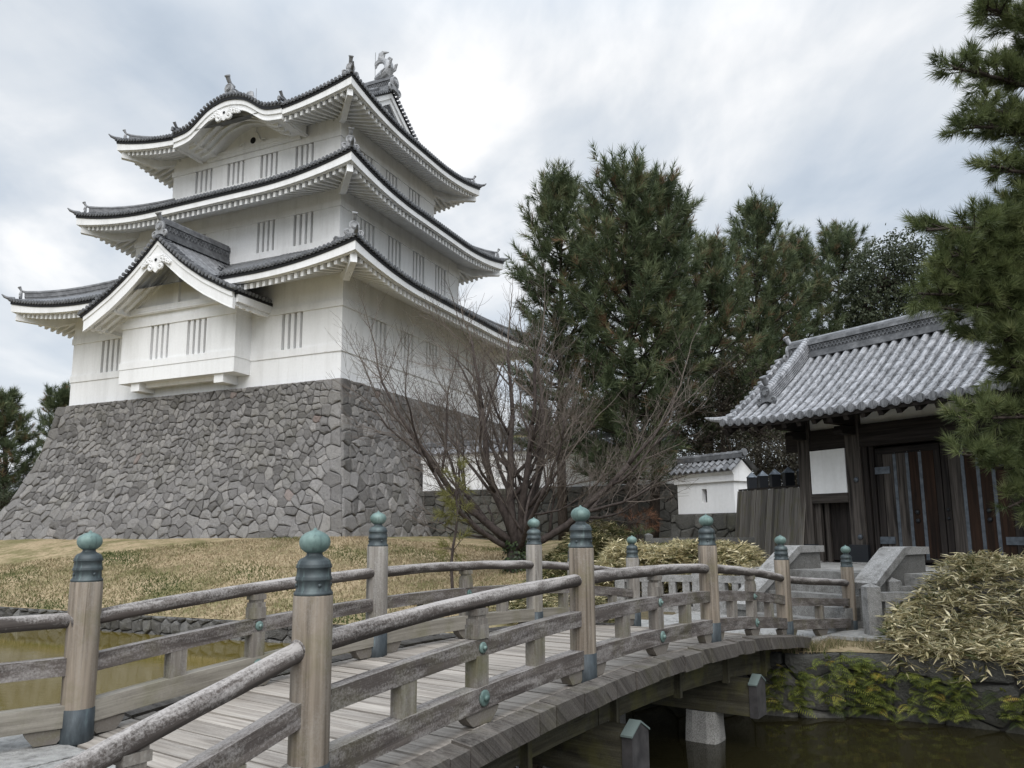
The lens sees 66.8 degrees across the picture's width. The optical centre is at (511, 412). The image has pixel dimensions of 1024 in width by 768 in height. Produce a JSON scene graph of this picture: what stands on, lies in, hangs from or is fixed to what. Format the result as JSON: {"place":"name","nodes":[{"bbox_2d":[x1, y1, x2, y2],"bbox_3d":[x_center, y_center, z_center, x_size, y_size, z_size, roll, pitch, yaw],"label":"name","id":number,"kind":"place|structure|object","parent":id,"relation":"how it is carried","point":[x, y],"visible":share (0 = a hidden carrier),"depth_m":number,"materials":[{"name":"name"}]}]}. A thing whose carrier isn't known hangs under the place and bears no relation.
{"place":"outdoors","nodes":[
{"label":"outdoors","id":0,"kind":"place"},
{"bbox_2d":[0,734,115,767],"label":"pavement","id":1,"kind":"structure","parent":0,"point":[18,751],"depth_m":5.73,"materials":[{"name":"grey stone"}]},
{"bbox_2d":[0,535,1019,662],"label":"terrain","id":2,"kind":"structure","parent":0,"point":[18,551],"depth_m":28.02,"materials":[{"name":"beige plant"}]},
{"bbox_2d":[0,479,19,510],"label":"round shrub","id":3,"kind":"object","parent":2,"relation":"on","point":[5,499],"visible":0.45,"depth_m":45.60,"materials":[{"name":"green plant"}]},
{"bbox_2d":[0,384,46,509],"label":"pine tree","id":4,"kind":"object","parent":2,"relation":"on","point":[10,409],"visible":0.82,"depth_m":48.18,"materials":[{"name":"green plant"}]},
{"bbox_2d":[0,606,449,642],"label":"moat wall","id":5,"kind":"structure","parent":2,"relation":"on","point":[155,625],"depth_m":22.70,"materials":[{"name":"stone"}]},
{"bbox_2d":[0,378,507,539],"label":"stone rampart","id":6,"kind":"object","parent":2,"relation":"on","point":[287,460],"visible":0.79,"depth_m":37.76,"materials":[{"name":"grey stone"}]},
{"bbox_2d":[1,51,537,422],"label":"castle tower","id":7,"kind":"structure","parent":6,"relation":"on","point":[259,236],"depth_m":41.96,"materials":[{"name":"paint"}]},
{"bbox_2d":[103,339,119,371],"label":"window","id":8,"kind":"structure","parent":7,"relation":"in","point":[111,350],"depth_m":43.35,"materials":[{"name":"paint"}]},
{"bbox_2d":[152,324,168,359],"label":"window","id":9,"kind":"structure","parent":7,"relation":"in","point":[161,332],"depth_m":40.36,"materials":[{"name":"paint"}]},
{"bbox_2d":[189,318,206,354],"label":"window","id":10,"kind":"structure","parent":7,"relation":"in","point":[197,343],"depth_m":39.35,"materials":[{"name":"paint"}]},
{"bbox_2d":[197,169,212,192],"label":"window","id":11,"kind":"structure","parent":7,"relation":"in","point":[205,177],"depth_m":47.26,"materials":[{"name":"paint"}]},
{"bbox_2d":[229,161,243,185],"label":"window","id":12,"kind":"structure","parent":7,"relation":"in","point":[237,169],"depth_m":46.26,"materials":[{"name":"paint"}]},
{"bbox_2d":[259,220,274,252],"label":"window","id":13,"kind":"structure","parent":7,"relation":"in","point":[266,238],"depth_m":42.72,"materials":[{"name":"paint"}]},
{"bbox_2d":[262,152,277,177],"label":"window","id":14,"kind":"structure","parent":7,"relation":"in","point":[270,162],"depth_m":45.26,"materials":[{"name":"paint"}]},
{"bbox_2d":[284,312,302,349],"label":"window","id":15,"kind":"structure","parent":7,"relation":"in","point":[293,321],"depth_m":38.30,"materials":[{"name":"paint"}]},
{"bbox_2d":[296,212,312,245],"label":"window","id":16,"kind":"structure","parent":7,"relation":"in","point":[304,222],"depth_m":41.70,"materials":[{"name":"paint"}]},
{"bbox_2d":[298,143,313,166],"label":"window","id":17,"kind":"structure","parent":7,"relation":"in","point":[305,154],"depth_m":44.26,"materials":[{"name":"paint"}]},
{"bbox_2d":[360,220,372,245],"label":"window","id":18,"kind":"structure","parent":7,"relation":"in","point":[367,229],"depth_m":43.03,"materials":[{"name":"paint"}]},
{"bbox_2d":[371,319,383,357],"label":"window","id":19,"kind":"structure","parent":7,"relation":"in","point":[377,331],"depth_m":39.89,"materials":[{"name":"paint"}]},
{"bbox_2d":[386,171,395,186],"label":"window","id":20,"kind":"structure","parent":7,"relation":"in","point":[389,177],"depth_m":47.97,"materials":[{"name":"paint"}]},
{"bbox_2d":[388,237,398,267],"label":"window","id":21,"kind":"structure","parent":7,"relation":"in","point":[393,245],"depth_m":45.47,"materials":[{"name":"paint"}]},
{"bbox_2d":[401,332,410,366],"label":"window","id":22,"kind":"structure","parent":7,"relation":"in","point":[403,350],"depth_m":42.35,"materials":[{"name":"paint"}]},
{"bbox_2d":[409,189,417,204],"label":"window","id":23,"kind":"structure","parent":7,"relation":"in","point":[413,196],"depth_m":50.38,"materials":[{"name":"paint"}]},
{"bbox_2d":[413,252,422,282],"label":"window","id":24,"kind":"structure","parent":7,"relation":"in","point":[417,260],"depth_m":47.93,"materials":[{"name":"paint"}]},
{"bbox_2d":[426,342,435,375],"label":"window","id":25,"kind":"structure","parent":7,"relation":"in","point":[428,350],"depth_m":44.78,"materials":[{"name":"paint"}]},
{"bbox_2d":[435,266,443,295],"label":"window","id":26,"kind":"structure","parent":7,"relation":"in","point":[439,273],"depth_m":50.42,"materials":[{"name":"paint"}]},
{"bbox_2d":[449,352,457,382],"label":"window","id":27,"kind":"structure","parent":7,"relation":"in","point":[450,360],"depth_m":47.24,"materials":[{"name":"paint"}]},
{"bbox_2d":[470,362,477,390],"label":"window","id":28,"kind":"structure","parent":7,"relation":"in","point":[472,362],"depth_m":49.58,"materials":[{"name":"paint"}]},
{"bbox_2d":[0,505,857,767],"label":"wooden bridge","id":29,"kind":"structure","parent":2,"relation":"on","point":[563,684],"depth_m":6.68,"materials":[{"name":"grey wood"}]},
{"bbox_2d":[430,454,478,587],"bbox_3d":[-1.618,3.084,21.305,1.332,4.022,1.517,-7,-11,38],"label":"young pine","id":30,"kind":"object","parent":2,"relation":"on","point":[447,501],"visible":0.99,"depth_m":21.33,"materials":[{"name":"green plant"}]},
{"bbox_2d":[319,257,738,572],"bbox_3d":[0.713,0.129,23.780,13.210,10.153,9.290,0,-9,0],"label":"leafless tree","id":31,"kind":"object","parent":2,"relation":"on","point":[528,505],"visible":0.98,"depth_m":23.74,"materials":[{"name":"brown plant"}]},
{"bbox_2d":[502,540,526,574],"bbox_3d":[0.165,4.602,23.590,1.138,1.540,1.159,0,-9,0],"label":"ivy","id":32,"kind":"object","parent":31,"relation":"attached to","point":[522,555],"visible":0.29,"depth_m":23.30,"materials":[{"name":"green plant"}]},
{"bbox_2d":[418,429,681,540],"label":"plaster wall","id":33,"kind":"structure","parent":2,"relation":"on","point":[668,508],"depth_m":37.10,"materials":[{"name":"stone"}]},
{"bbox_2d":[488,577,614,623],"bbox_3d":[1.199,4.370,17.447,2.827,1.252,5.468,3,-9,-20],"label":"dwarf bamboo","id":34,"kind":"object","parent":2,"relation":"on","point":[550,600],"visible":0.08,"depth_m":17.06,"materials":[{"name":"green plant"}]},
{"bbox_2d":[497,154,618,540],"bbox_3d":[2.066,-3.092,34.426,5.854,17.312,5.964,0,-9,0],"label":"pine tree","id":35,"kind":"object","parent":2,"relation":"on","point":[558,195],"visible":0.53,"depth_m":33.97,"materials":[{"name":"green plant"}]},
{"bbox_2d":[542,519,638,579],"bbox_3d":[2.002,4.143,22.966,3.228,2.290,8.496,-5,-10,25],"label":"dwarf bamboo","id":36,"kind":"object","parent":2,"relation":"on","point":[600,540],"visible":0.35,"depth_m":23.60,"materials":[{"name":"green plant"}]},
{"bbox_2d":[550,400,706,448],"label":"thicket","id":37,"kind":"object","parent":2,"relation":"on","point":[636,424],"visible":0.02,"depth_m":41.80,"materials":[{"name":"green plant"}]},
{"bbox_2d":[549,138,709,534],"bbox_3d":[4.796,-3.235,31.730,6.746,16.739,6.041,-3,-9,18],"label":"pine tree","id":38,"kind":"object","parent":2,"relation":"on","point":[626,192],"visible":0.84,"depth_m":31.05,"materials":[{"name":"green plant"}]},
{"bbox_2d":[612,522,655,544],"bbox_3d":[4.031,4.363,25.053,1.760,1.805,1.744,5,-10,-30],"label":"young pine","id":39,"kind":"object","parent":2,"relation":"on","point":[641,532],"visible":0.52,"depth_m":25.32,"materials":[{"name":"green plant"}]},
{"bbox_2d":[614,492,661,540],"bbox_3d":[4.322,4.042,26.710,1.802,2.602,2.161,-3,-9,17],"label":"shrub","id":40,"kind":"object","parent":2,"relation":"on","point":[648,511],"visible":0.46,"depth_m":26.71,"materials":[{"name":"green plant"}]},
{"bbox_2d":[588,157,718,537],"bbox_3d":[6.176,-2.926,32.701,5.199,16.426,4.971,-8,-11,41],"label":"pine tree","id":41,"kind":"object","parent":2,"relation":"on","point":[681,311],"visible":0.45,"depth_m":32.07,"materials":[{"name":"green plant"}]},
{"bbox_2d":[615,573,744,613],"bbox_3d":[3.963,4.100,17.857,3.446,1.080,0.526,-7,-11,38],"label":"granite fence","id":42,"kind":"object","parent":2,"relation":"on","point":[737,582],"visible":0.27,"depth_m":17.86,"materials":[{"name":"grey stone"}]},
{"bbox_2d":[594,537,769,598],"bbox_3d":[4.335,3.998,19.726,5.456,1.662,3.583,-5,-10,30],"label":"dwarf bamboo","id":43,"kind":"object","parent":2,"relation":"on","point":[683,551],"visible":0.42,"depth_m":19.02,"materials":[{"name":"green plant"}]},
{"bbox_2d":[644,533,754,545],"bbox_3d":[6.179,4.331,24.789,3.956,0.990,0.276,0,-9,-5],"label":"granite fence","id":44,"kind":"object","parent":2,"relation":"on","point":[648,537],"visible":0.15,"depth_m":24.73,"materials":[{"name":"grey stone"}]},
{"bbox_2d":[669,448,757,537],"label":"plaster wall","id":45,"kind":"structure","parent":2,"relation":"on","point":[712,492],"depth_m":28.86,"materials":[{"name":"paint"}]},
{"bbox_2d":[661,223,770,456],"bbox_3d":[9.195,-1.536,35.687,5.723,14.546,5.920,0,-9,0],"label":"pine tree","id":46,"kind":"object","parent":2,"relation":"on","point":[718,262],"visible":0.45,"depth_m":35.13,"materials":[{"name":"green plant"}]},
{"bbox_2d":[666,339,797,475],"bbox_3d":[10.041,1.055,33.580,7.116,8.744,4.403,0,-9,0],"label":"thicket","id":47,"kind":"object","parent":2,"relation":"on","point":[723,444],"visible":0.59,"depth_m":33.58,"materials":[{"name":"green plant"}]},
{"bbox_2d":[698,180,826,474],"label":"pine tree","id":48,"kind":"object","parent":2,"relation":"on","point":[757,215],"visible":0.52,"depth_m":40.40,"materials":[{"name":"green plant"}]},
{"bbox_2d":[737,434,798,488],"bbox_3d":[11.113,2.862,31.434,5.336,4.521,3.295,-5,-10,29],"label":"thicket","id":49,"kind":"object","parent":2,"relation":"on","point":[768,466],"visible":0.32,"depth_m":31.45,"materials":[{"name":"green plant"}]},
{"bbox_2d":[735,467,805,558],"bbox_3d":[7.944,3.391,23.982,0.695,3.440,6.756,-1,-9,1],"label":"plank palisade","id":50,"kind":"object","parent":2,"relation":"on","point":[766,514],"visible":0.69,"depth_m":23.61,"materials":[{"name":"brown wood"}]},
{"bbox_2d":[741,224,847,483],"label":"pine tree","id":51,"kind":"object","parent":2,"relation":"on","point":[823,289],"visible":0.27,"depth_m":43.65,"materials":[{"name":"green plant"}]},
{"bbox_2d":[798,218,876,338],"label":"pine tree","id":52,"kind":"object","parent":2,"relation":"on","point":[838,241],"visible":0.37,"depth_m":47.07,"materials":[{"name":"green plant"}]},
{"bbox_2d":[691,560,1023,635],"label":"gate platform","id":53,"kind":"structure","parent":2,"relation":"on","point":[910,579],"depth_m":14.62,"materials":[{"name":"grey stone"}]},
{"bbox_2d":[705,304,1023,565],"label":"timber gate","id":54,"kind":"structure","parent":53,"relation":"on","point":[853,409],"depth_m":19.10,"materials":[{"name":"grey wood"}]},
{"bbox_2d":[822,502,851,559],"bbox_3d":[8.519,3.082,20.203,0.080,1.500,1.030,6,-11,-34],"label":"wicket door","id":55,"kind":"structure","parent":54,"relation":"in","point":[840,513],"depth_m":20.19,"materials":[{"name":"brown wood"}]},
{"bbox_2d":[875,443,948,563],"bbox_3d":[9.485,2.193,18.599,0.140,2.760,1.690,6,-11,-34],"label":"door leaf","id":56,"kind":"structure","parent":54,"relation":"in","point":[912,512],"depth_m":18.49,"materials":[{"name":"brown wood"}]},
{"bbox_2d":[939,436,1023,560],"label":"door leaf","id":57,"kind":"structure","parent":54,"relation":"in","point":[967,491],"depth_m":17.31,"materials":[{"name":"brown wood"}]},
{"bbox_2d":[738,651,1023,734],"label":"moat wall","id":58,"kind":"structure","parent":2,"relation":"on","point":[997,680],"depth_m":12.01,"materials":[{"name":"stone"}]},
{"bbox_2d":[765,651,1023,729],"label":"wall ferns","id":59,"kind":"object","parent":58,"relation":"attached to","point":[1008,705],"depth_m":12.01,"materials":[{"name":"green plant"}]},
{"bbox_2d":[740,632,1023,663],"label":"edge grass","id":60,"kind":"structure","parent":2,"relation":"on","point":[828,643],"depth_m":12.56,"materials":[{"name":"plant"}]},
{"bbox_2d":[832,223,935,331],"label":"broadleaf tree","id":61,"kind":"object","parent":2,"relation":"on","point":[884,288],"visible":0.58,"depth_m":42.98,"materials":[{"name":"green plant"}]},
{"bbox_2d":[887,577,923,628],"bbox_3d":[8.015,3.595,14.540,2.066,1.020,0.240,0,-9,-5],"label":"granite fence","id":62,"kind":"object","parent":2,"relation":"on","point":[894,585],"visible":0.1,"depth_m":14.41,"materials":[{"name":"grey stone"}]},
{"bbox_2d":[861,583,991,635],"bbox_3d":[8.278,3.467,13.514,4.193,1.000,0.446,-1,-9,6],"label":"granite fence","id":63,"kind":"object","parent":2,"relation":"on","point":[873,596],"visible":0.28,"depth_m":13.56,"materials":[{"name":"grey stone"}]},
{"bbox_2d":[914,237,968,303],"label":"broadleaf tree","id":64,"kind":"object","parent":2,"relation":"on","point":[926,257],"depth_m":45.76,"materials":[{"name":"green plant"}]},
{"bbox_2d":[873,548,1023,688],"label":"dwarf bamboo","id":65,"kind":"object","parent":2,"relation":"on","point":[976,567],"visible":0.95,"depth_m":12.68,"materials":[{"name":"green plant"}]},
{"bbox_2d":[896,0,1023,526],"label":"pine tree","id":66,"kind":"object","parent":2,"relation":"on","point":[984,290],"visible":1,"depth_m":10.69,"materials":[{"name":"green plant"}]},
{"bbox_2d":[0,624,1023,767],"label":"moat water","id":67,"kind":"structure","parent":0,"point":[767,741],"depth_m":11.17,"materials":[{"name":"green liquid"}]},
{"bbox_2d":[0,0,1023,487],"label":"sky","id":68,"kind":"structure","parent":0,"point":[827,107],"materials":[{"name":"white"}]},
{"bbox_2d":[641,611,959,644],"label":"plaza","id":69,"kind":"structure","parent":0,"point":[846,634],"depth_m":13.96,"materials":[{"name":"grey stone"}]},
{"bbox_2d":[737,545,929,630],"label":"stone steps","id":70,"kind":"structure","parent":69,"relation":"on","point":[883,565],"depth_m":15.15,"materials":[{"name":"stone"}]},
{"bbox_3d":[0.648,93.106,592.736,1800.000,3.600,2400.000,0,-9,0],"label":"ground","id":71,"kind":"structure","parent":0,"visible":0},
{"bbox_2d":[32,380,70,464],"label":"pine tree","id":72,"kind":"object","parent":71,"relation":"on","point":[61,397],"visible":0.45,"depth_m":56.19,"materials":[{"name":"green plant"}]}
]}

